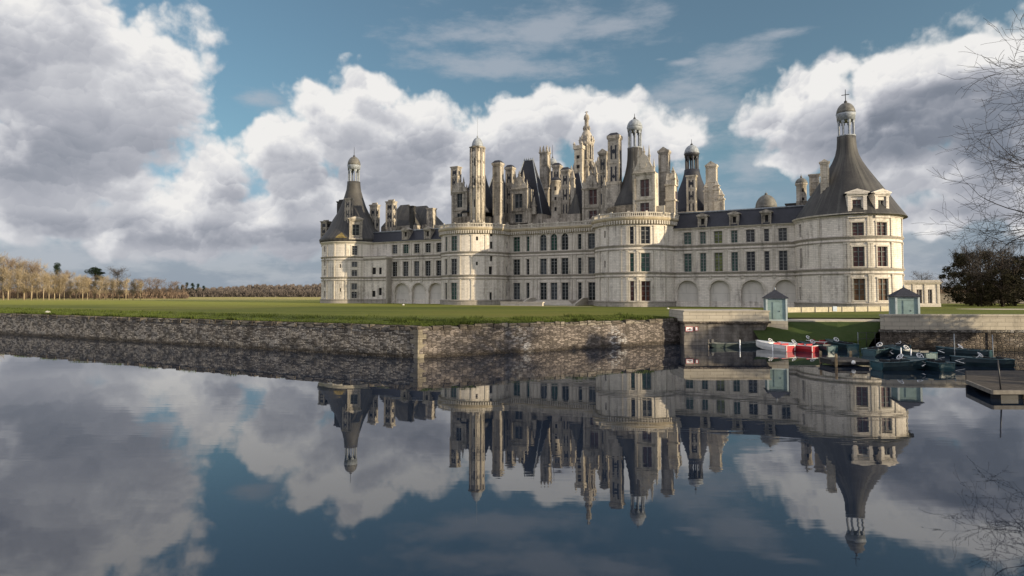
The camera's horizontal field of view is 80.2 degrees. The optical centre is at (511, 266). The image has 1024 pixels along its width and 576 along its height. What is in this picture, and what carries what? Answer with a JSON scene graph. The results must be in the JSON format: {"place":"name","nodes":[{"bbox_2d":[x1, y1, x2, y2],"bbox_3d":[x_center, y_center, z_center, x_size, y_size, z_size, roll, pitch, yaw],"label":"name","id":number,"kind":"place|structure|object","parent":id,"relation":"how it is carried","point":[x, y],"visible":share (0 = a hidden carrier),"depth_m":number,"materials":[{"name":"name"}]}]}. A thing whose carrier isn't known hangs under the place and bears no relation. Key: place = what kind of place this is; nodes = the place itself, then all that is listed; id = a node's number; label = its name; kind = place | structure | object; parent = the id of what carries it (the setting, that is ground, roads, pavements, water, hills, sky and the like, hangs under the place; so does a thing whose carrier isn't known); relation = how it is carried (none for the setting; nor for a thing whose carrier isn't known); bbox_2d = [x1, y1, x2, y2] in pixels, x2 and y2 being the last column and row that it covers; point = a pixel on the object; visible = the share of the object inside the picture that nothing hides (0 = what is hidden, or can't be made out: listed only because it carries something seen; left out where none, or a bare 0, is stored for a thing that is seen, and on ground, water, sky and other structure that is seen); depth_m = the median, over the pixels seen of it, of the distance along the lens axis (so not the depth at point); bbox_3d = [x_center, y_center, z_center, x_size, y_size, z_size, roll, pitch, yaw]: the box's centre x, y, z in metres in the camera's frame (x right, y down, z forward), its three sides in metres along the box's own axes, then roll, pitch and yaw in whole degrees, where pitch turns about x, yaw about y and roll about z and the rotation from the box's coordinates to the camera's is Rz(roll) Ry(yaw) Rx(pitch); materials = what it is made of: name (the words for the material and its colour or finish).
{"place":"outdoors","nodes":[
{"label":"outdoors","id":0,"kind":"place"},
{"bbox_2d":[0,318,1023,575],"bbox_3d":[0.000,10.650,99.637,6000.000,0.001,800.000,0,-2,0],"label":"water","id":1,"kind":"structure","parent":0,"point":[128,458],"depth_m":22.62,"materials":[{"name":"blue liquid"}]},
{"bbox_2d":[0,313,425,358],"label":"moat wall","id":2,"kind":"structure","parent":1,"relation":"in","point":[401,341],"depth_m":70.34,"materials":[{"name":"stone"}]},
{"bbox_2d":[418,318,679,357],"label":"moat wall","id":3,"kind":"structure","parent":1,"relation":"in","point":[468,340],"depth_m":66.15,"materials":[{"name":"stone"}]},
{"bbox_2d":[669,309,770,344],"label":"bastion","id":4,"kind":"object","parent":1,"relation":"in","point":[731,325],"visible":0.81,"depth_m":73.96,"materials":[{"name":"stone"}]},
{"bbox_2d":[685,326,692,331],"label":"sign","id":5,"kind":"object","parent":4,"relation":"attached to","point":[688,328],"visible":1,"depth_m":73.75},
{"bbox_2d":[707,338,756,347],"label":"punt","id":6,"kind":"object","parent":1,"relation":"on","point":[712,343],"visible":0.76,"depth_m":70.58,"materials":[{"name":"green paint"}]},
{"bbox_2d":[756,338,795,351],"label":"pedal boat","id":7,"kind":"object","parent":1,"relation":"on","point":[777,346],"visible":0.96,"depth_m":66.77,"materials":[{"name":"white paint"}]},
{"bbox_2d":[777,339,819,351],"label":"pedal boat","id":8,"kind":"object","parent":1,"relation":"on","point":[803,347],"visible":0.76,"depth_m":65.67,"materials":[{"name":"red paint"}]},
{"bbox_2d":[806,336,827,343],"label":"pedal boat","id":9,"kind":"object","parent":1,"relation":"on","point":[822,341],"visible":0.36,"depth_m":70.99,"materials":[{"name":"white paint"}]},
{"bbox_2d":[798,339,837,352],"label":"pedal boat","id":10,"kind":"object","parent":1,"relation":"on","point":[828,348],"visible":0.71,"depth_m":65.15,"materials":[{"name":"teal paint"}]},
{"bbox_2d":[825,337,858,349],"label":"pedal boat","id":11,"kind":"object","parent":1,"relation":"on","point":[843,345],"visible":0.88,"depth_m":67.73,"materials":[{"name":"teal paint"}]},
{"bbox_2d":[818,351,869,366],"bbox_3d":[29.301,8.639,53.597,3.334,2.100,2.971,0,-2,0],"label":"pontoon","id":12,"kind":"object","parent":1,"relation":"on","point":[836,361],"visible":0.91,"depth_m":52.69,"materials":[{"name":"brown wood"}]},
{"bbox_2d":[861,342,895,356],"bbox_3d":[37.838,8.478,62.207,4.588,1.370,1.732,0,-2,-28],"label":"pedal boat","id":13,"kind":"object","parent":1,"relation":"on","point":[880,350],"visible":0.85,"depth_m":61.31,"materials":[{"name":"teal paint"}]},
{"bbox_2d":[870,354,927,370],"bbox_3d":[32.441,8.007,50.641,4.588,1.370,1.732,0,-2,-6],"label":"pedal boat","id":14,"kind":"object","parent":1,"relation":"on","point":[900,363],"visible":0.91,"depth_m":50.07,"materials":[{"name":"teal paint"}]},
{"bbox_2d":[892,341,910,348],"bbox_3d":[42.452,8.719,66.329,1.732,1.370,4.588,-1,-4,30],"label":"pedal boat","id":15,"kind":"object","parent":1,"relation":"on","point":[899,345],"visible":0.45,"depth_m":64.92,"materials":[{"name":"teal paint"}]},
{"bbox_2d":[888,345,936,358],"bbox_3d":[39.051,8.429,59.694,1.732,1.370,4.588,1,-3,-16],"label":"pedal boat","id":16,"kind":"object","parent":1,"relation":"on","point":[894,351],"visible":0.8,"depth_m":59.05,"materials":[{"name":"teal paint"}]},
{"bbox_2d":[901,353,954,370],"bbox_3d":[34.948,8.056,51.575,1.732,1.370,4.588,0,-2,-10],"label":"pedal boat","id":17,"kind":"object","parent":1,"relation":"on","point":[937,365],"visible":0.72,"depth_m":49.85,"materials":[{"name":"teal paint"}]},
{"bbox_2d":[879,314,1023,350],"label":"quay wall","id":18,"kind":"structure","parent":1,"relation":"in","point":[925,332],"depth_m":66.34,"materials":[{"name":"stone"}]},
{"bbox_2d":[935,344,992,356],"bbox_3d":[45.496,8.512,61.375,1.732,1.370,4.588,2,-4,-40],"label":"pedal boat","id":19,"kind":"object","parent":1,"relation":"on","point":[960,350],"visible":0.84,"depth_m":61.01,"materials":[{"name":"teal paint"}]},
{"bbox_2d":[950,352,1014,366],"bbox_3d":[40.836,8.144,53.046,4.588,1.370,1.732,-1,-3,12],"label":"pedal boat","id":20,"kind":"object","parent":1,"relation":"on","point":[983,361],"visible":0.97,"depth_m":52.48,"materials":[{"name":"teal paint"}]},
{"bbox_2d":[965,371,1023,398],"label":"pontoon","id":21,"kind":"object","parent":1,"relation":"on","point":[1012,384],"visible":0.99,"depth_m":39.47,"materials":[{"name":"grey wood"}]},
{"bbox_2d":[997,360,1001,389],"bbox_3d":[29.358,6.521,36.629,0.201,1.793,0.086,0,-2,0],"label":"mooring pole","id":22,"kind":"object","parent":21,"relation":"on","point":[999,375],"visible":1,"depth_m":36.60,"materials":[{"name":"metal"}]},
{"bbox_2d":[0,296,1023,324],"bbox_3d":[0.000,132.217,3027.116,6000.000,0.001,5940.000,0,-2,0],"label":"lawn","id":23,"kind":"structure","parent":0,"point":[292,306],"depth_m":122.47,"materials":[{"name":"green plant"}]},
{"bbox_2d":[0,250,9,266],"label":"tall bare tree","id":24,"kind":"object","parent":23,"relation":"on","point":[3,258],"visible":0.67,"depth_m":290.41,"materials":[{"name":"brown plant"}]},
{"bbox_2d":[0,265,13,299],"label":"bare tree","id":25,"kind":"object","parent":23,"relation":"on","point":[2,269],"visible":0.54,"depth_m":263.00,"materials":[{"name":"brown plant"}]},
{"bbox_2d":[0,258,14,298],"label":"tall bare tree","id":26,"kind":"object","parent":23,"relation":"on","point":[3,263],"visible":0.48,"depth_m":287.82,"materials":[{"name":"brown plant"}]},
{"bbox_2d":[0,267,19,299],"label":"bare tree","id":27,"kind":"object","parent":23,"relation":"on","point":[7,280],"visible":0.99,"depth_m":258.70,"materials":[{"name":"brown plant"}]},
{"bbox_2d":[0,256,24,298],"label":"tall bare tree","id":28,"kind":"object","parent":23,"relation":"on","point":[11,262],"visible":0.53,"depth_m":290.04,"materials":[{"name":"brown plant"}]},
{"bbox_2d":[6,259,28,298],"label":"tall bare tree","id":29,"kind":"object","parent":23,"relation":"on","point":[26,261],"visible":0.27,"depth_m":305.66,"materials":[{"name":"brown plant"}]},
{"bbox_2d":[12,267,25,299],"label":"bare tree","id":30,"kind":"object","parent":23,"relation":"on","point":[19,273],"visible":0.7,"depth_m":268.18,"materials":[{"name":"brown plant"}]},
{"bbox_2d":[15,268,32,299],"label":"bare tree","id":31,"kind":"object","parent":23,"relation":"on","point":[22,286],"visible":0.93,"depth_m":256.67,"materials":[{"name":"brown plant"}]},
{"bbox_2d":[9,259,41,298],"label":"tall bare tree","id":32,"kind":"object","parent":23,"relation":"on","point":[36,262],"visible":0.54,"depth_m":291.58,"materials":[{"name":"brown plant"}]},
{"bbox_2d":[20,261,40,298],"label":"tall bare tree","id":33,"kind":"object","parent":23,"relation":"on","point":[35,268],"visible":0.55,"depth_m":289.62,"materials":[{"name":"brown plant"}]},
{"bbox_2d":[24,271,39,299],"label":"bare tree","id":34,"kind":"object","parent":23,"relation":"on","point":[31,278],"visible":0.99,"depth_m":256.41,"materials":[{"name":"brown plant"}]},
{"bbox_2d":[33,275,41,299],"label":"bare tree","id":35,"kind":"object","parent":23,"relation":"on","point":[36,286],"visible":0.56,"depth_m":266.07,"materials":[{"name":"brown plant"}]},
{"bbox_2d":[30,262,50,298],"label":"tall bare tree","id":36,"kind":"object","parent":23,"relation":"on","point":[39,268],"visible":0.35,"depth_m":303.03,"materials":[{"name":"brown plant"}]},
{"bbox_2d":[37,272,52,299],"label":"bare tree","id":37,"kind":"object","parent":23,"relation":"on","point":[44,278],"visible":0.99,"depth_m":256.03,"materials":[{"name":"brown plant"}]},
{"bbox_2d":[42,273,54,299],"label":"bare tree","id":38,"kind":"object","parent":23,"relation":"on","point":[49,290],"visible":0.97,"depth_m":258.79,"materials":[{"name":"brown plant"}]},
{"bbox_2d":[38,269,61,298],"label":"tall bare tree","id":39,"kind":"object","parent":23,"relation":"on","point":[48,279],"visible":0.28,"depth_m":287.72,"materials":[{"name":"brown plant"}]},
{"bbox_2d":[49,272,59,299],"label":"bare tree","id":40,"kind":"object","parent":23,"relation":"on","point":[54,283],"visible":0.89,"depth_m":263.01,"materials":[{"name":"brown plant"}]},
{"bbox_2d":[47,262,61,298],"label":"pine tree","id":41,"kind":"object","parent":23,"relation":"on","point":[56,267],"visible":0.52,"depth_m":299.65,"materials":[{"name":"green plant"}]},
{"bbox_2d":[54,275,67,299],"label":"bare tree","id":42,"kind":"object","parent":23,"relation":"on","point":[60,280],"visible":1,"depth_m":263.95,"materials":[{"name":"brown plant"}]},
{"bbox_2d":[58,273,70,299],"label":"bare tree","id":43,"kind":"object","parent":23,"relation":"on","point":[64,275],"visible":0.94,"depth_m":266.31,"materials":[{"name":"brown plant"}]},
{"bbox_2d":[55,270,73,298],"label":"tall bare tree","id":44,"kind":"object","parent":23,"relation":"on","point":[59,273],"visible":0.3,"depth_m":290.61,"materials":[{"name":"brown plant"}]},
{"bbox_2d":[60,271,75,298],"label":"tall bare tree","id":45,"kind":"object","parent":23,"relation":"on","point":[69,278],"visible":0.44,"depth_m":301.24,"materials":[{"name":"brown plant"}]},
{"bbox_2d":[66,279,74,299],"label":"bare tree","id":46,"kind":"object","parent":23,"relation":"on","point":[70,290],"visible":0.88,"depth_m":271.54,"materials":[{"name":"brown plant"}]},
{"bbox_2d":[71,274,81,299],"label":"bare tree","id":47,"kind":"object","parent":23,"relation":"on","point":[77,282],"visible":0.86,"depth_m":266.99,"materials":[{"name":"brown plant"}]},
{"bbox_2d":[72,274,86,298],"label":"tall bare tree","id":48,"kind":"object","parent":23,"relation":"on","point":[79,285],"visible":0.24,"depth_m":291.50,"materials":[{"name":"brown plant"}]},
{"bbox_2d":[76,274,89,299],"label":"bare tree","id":49,"kind":"object","parent":23,"relation":"on","point":[83,286],"visible":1,"depth_m":260.10,"materials":[{"name":"brown plant"}]},
{"bbox_2d":[83,277,91,299],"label":"bare tree","id":50,"kind":"object","parent":23,"relation":"on","point":[88,283],"visible":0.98,"depth_m":261.97,"materials":[{"name":"brown plant"}]},
{"bbox_2d":[86,276,96,294],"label":"tall bare tree","id":51,"kind":"object","parent":23,"relation":"on","point":[91,284],"visible":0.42,"depth_m":288.01,"materials":[{"name":"brown plant"}]},
{"bbox_2d":[0,289,188,298],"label":"undergrowth","id":52,"kind":"object","parent":23,"relation":"on","point":[180,295],"visible":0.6,"depth_m":315.81,"materials":[{"name":"brown plant"}]},
{"bbox_2d":[81,266,107,298],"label":"pine tree","id":53,"kind":"object","parent":23,"relation":"on","point":[98,272],"visible":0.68,"depth_m":299.36,"materials":[{"name":"green plant"}]},
{"bbox_2d":[91,279,97,299],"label":"bare tree","id":54,"kind":"object","parent":23,"relation":"on","point":[94,292],"visible":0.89,"depth_m":270.69,"materials":[{"name":"brown plant"}]},
{"bbox_2d":[95,279,105,299],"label":"bare tree","id":55,"kind":"object","parent":23,"relation":"on","point":[100,287],"visible":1,"depth_m":259.27,"materials":[{"name":"brown plant"}]},
{"bbox_2d":[93,275,108,298],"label":"tall bare tree","id":56,"kind":"object","parent":23,"relation":"on","point":[102,280],"visible":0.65,"depth_m":291.02,"materials":[{"name":"brown plant"}]},
{"bbox_2d":[103,278,109,299],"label":"bare tree","id":57,"kind":"object","parent":23,"relation":"on","point":[106,291],"visible":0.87,"depth_m":271.36,"materials":[{"name":"brown plant"}]},
{"bbox_2d":[107,279,117,299],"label":"bare tree","id":58,"kind":"object","parent":23,"relation":"on","point":[113,283],"visible":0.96,"depth_m":265.84,"materials":[{"name":"brown plant"}]},
{"bbox_2d":[102,266,127,298],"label":"bare tree","id":59,"kind":"object","parent":23,"relation":"on","point":[115,271],"visible":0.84,"depth_m":298.47,"materials":[{"name":"brown plant"}]},
{"bbox_2d":[114,280,124,299],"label":"bare tree","id":60,"kind":"object","parent":23,"relation":"on","point":[119,292],"visible":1,"depth_m":256.91,"materials":[{"name":"brown plant"}]},
{"bbox_2d":[121,277,130,299],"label":"bare tree","id":61,"kind":"object","parent":23,"relation":"on","point":[126,285],"visible":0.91,"depth_m":267.68,"materials":[{"name":"brown plant"}]},
{"bbox_2d":[129,279,139,299],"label":"bare tree","id":62,"kind":"object","parent":23,"relation":"on","point":[133,289],"visible":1,"depth_m":257.31,"materials":[{"name":"brown plant"}]},
{"bbox_2d":[131,278,146,294],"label":"brown tree","id":63,"kind":"object","parent":23,"relation":"on","point":[142,283],"visible":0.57,"depth_m":312.49,"materials":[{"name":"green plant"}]},
{"bbox_2d":[137,280,142,299],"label":"bare tree","id":64,"kind":"object","parent":23,"relation":"on","point":[140,285],"visible":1,"depth_m":258.40,"materials":[{"name":"brown plant"}]},
{"bbox_2d":[144,277,158,295],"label":"brown tree","id":65,"kind":"object","parent":23,"relation":"on","point":[153,281],"visible":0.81,"depth_m":328.71,"materials":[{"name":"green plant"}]},
{"bbox_2d":[151,279,162,295],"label":"brown tree","id":66,"kind":"object","parent":23,"relation":"on","point":[157,285],"visible":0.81,"depth_m":317.55,"materials":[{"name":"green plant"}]},
{"bbox_2d":[155,278,168,295],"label":"brown tree","id":67,"kind":"object","parent":23,"relation":"on","point":[160,286],"visible":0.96,"depth_m":316.29,"materials":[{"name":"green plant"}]},
{"bbox_2d":[164,281,177,293],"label":"brown tree","id":68,"kind":"object","parent":23,"relation":"on","point":[170,288],"visible":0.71,"depth_m":321.16,"materials":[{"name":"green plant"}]},
{"bbox_2d":[169,281,179,296],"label":"brown tree","id":69,"kind":"object","parent":23,"relation":"on","point":[174,292],"visible":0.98,"depth_m":316.31,"materials":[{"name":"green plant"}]},
{"bbox_2d":[145,287,320,296],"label":"distant woods","id":70,"kind":"object","parent":23,"relation":"on","point":[220,292],"visible":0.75,"depth_m":415.38,"materials":[{"name":"brown plant"}]},
{"bbox_2d":[185,283,320,291],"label":"distant woods","id":71,"kind":"object","parent":23,"relation":"on","point":[315,286],"visible":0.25,"depth_m":626.35,"materials":[{"name":"brown plant"}]},
{"bbox_2d":[0,307,860,342],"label":"grass","id":72,"kind":"structure","parent":23,"relation":"on","point":[454,321],"depth_m":75.23,"materials":[{"name":"green plant"}]},
{"bbox_2d":[319,89,907,307],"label":"castle","id":73,"kind":"structure","parent":23,"relation":"on","point":[585,230],"depth_m":145.82,"materials":[{"name":"stone"}]},
{"bbox_2d":[787,306,888,312],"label":"picket fence","id":74,"kind":"object","parent":23,"relation":"on","point":[801,309],"visible":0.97,"depth_m":100.05,"materials":[{"name":"wood"}]},
{"bbox_2d":[886,284,921,313],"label":"kiosk","id":75,"kind":"object","parent":23,"relation":"on","point":[903,300],"visible":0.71,"depth_m":69.12,"materials":[{"name":"paint"}]},
{"bbox_2d":[903,301,911,313],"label":"door","id":76,"kind":"structure","parent":75,"relation":"in","point":[907,305],"depth_m":68.95,"materials":[{"name":"wood"}]},
{"bbox_2d":[909,271,935,279],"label":"bare tree","id":77,"kind":"object","parent":23,"relation":"on","point":[922,278],"visible":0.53,"depth_m":299.80,"materials":[{"name":"brown plant"}]},
{"bbox_2d":[904,280,941,306],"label":"lodge","id":78,"kind":"structure","parent":23,"relation":"on","point":[928,291],"depth_m":136.79,"materials":[{"name":"stone"}]},
{"bbox_2d":[949,244,976,291],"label":"bare tree","id":79,"kind":"object","parent":23,"relation":"on","point":[962,252],"visible":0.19,"depth_m":171.35,"materials":[{"name":"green plant"}]},
{"bbox_2d":[936,249,999,305],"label":"dark tree","id":80,"kind":"object","parent":23,"relation":"on","point":[952,273],"visible":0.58,"depth_m":149.86,"materials":[{"name":"green plant"}]},
{"bbox_2d":[953,269,999,306],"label":"dark tree","id":81,"kind":"object","parent":23,"relation":"on","point":[972,299],"visible":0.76,"depth_m":141.68,"materials":[{"name":"green plant"}]},
{"bbox_2d":[960,238,1001,306],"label":"bare tree","id":82,"kind":"object","parent":23,"relation":"on","point":[976,265],"visible":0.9,"depth_m":139.72,"materials":[{"name":"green plant"}]},
{"bbox_2d":[961,249,1022,304],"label":"dark tree","id":83,"kind":"object","parent":23,"relation":"on","point":[994,265],"visible":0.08,"depth_m":157.46,"materials":[{"name":"green plant"}]},
{"bbox_2d":[975,267,1023,306],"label":"dark tree","id":84,"kind":"object","parent":23,"relation":"on","point":[1009,279],"visible":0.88,"depth_m":137.59,"materials":[{"name":"green plant"}]},
{"bbox_2d":[978,239,1023,305],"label":"bare tree","id":85,"kind":"object","parent":23,"relation":"on","point":[1004,258],"visible":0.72,"depth_m":143.91,"materials":[{"name":"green plant"}]},
{"bbox_2d":[986,254,1023,305],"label":"dark tree","id":86,"kind":"object","parent":23,"relation":"on","point":[1020,297],"visible":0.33,"depth_m":145.20,"materials":[{"name":"green plant"}]},
{"bbox_2d":[0,0,1023,289],"label":"sky","id":87,"kind":"structure","parent":0,"point":[207,143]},
{"bbox_2d":[485,305,583,306],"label":"path","id":88,"kind":"structure","parent":0,"point":[567,306],"depth_m":139.21,"materials":[{"name":"beige gravel"}]},
{"bbox_2d":[753,322,879,347],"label":"bank","id":89,"kind":"structure","parent":0,"point":[818,331],"depth_m":73.59,"materials":[{"name":"green plant"}]},
{"bbox_2d":[762,287,787,329],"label":"kiosk","id":90,"kind":"object","parent":89,"relation":"on","point":[775,302],"visible":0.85,"depth_m":74.71,"materials":[{"name":"paint"}]},
{"bbox_2d":[773,302,779,318],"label":"door","id":91,"kind":"structure","parent":90,"relation":"in","point":[776,305],"depth_m":74.71,"materials":[{"name":"wood"}]},
{"bbox_2d":[788,319,879,321],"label":"kerb","id":92,"kind":"structure","parent":89,"relation":"on","point":[833,320],"depth_m":76.19,"materials":[{"name":"stone"}]},
{"bbox_2d":[940,294,1023,303],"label":"garden wall","id":93,"kind":"structure","parent":0,"point":[942,296],"depth_m":174.73,"materials":[{"name":"stone"}]},
{"bbox_2d":[985,309,1023,309],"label":"sand path","id":94,"kind":"structure","parent":0,"point":[1004,309],"depth_m":114.92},
{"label":"near bank","id":95,"kind":"structure","parent":0,"visible":0},
{"bbox_2d":[913,10,1023,295],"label":"overhanging tree","id":96,"kind":"object","parent":95,"relation":"on","point":[1018,181],"visible":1,"depth_m":43.96,"materials":[{"name":"brown plant"}]}
]}

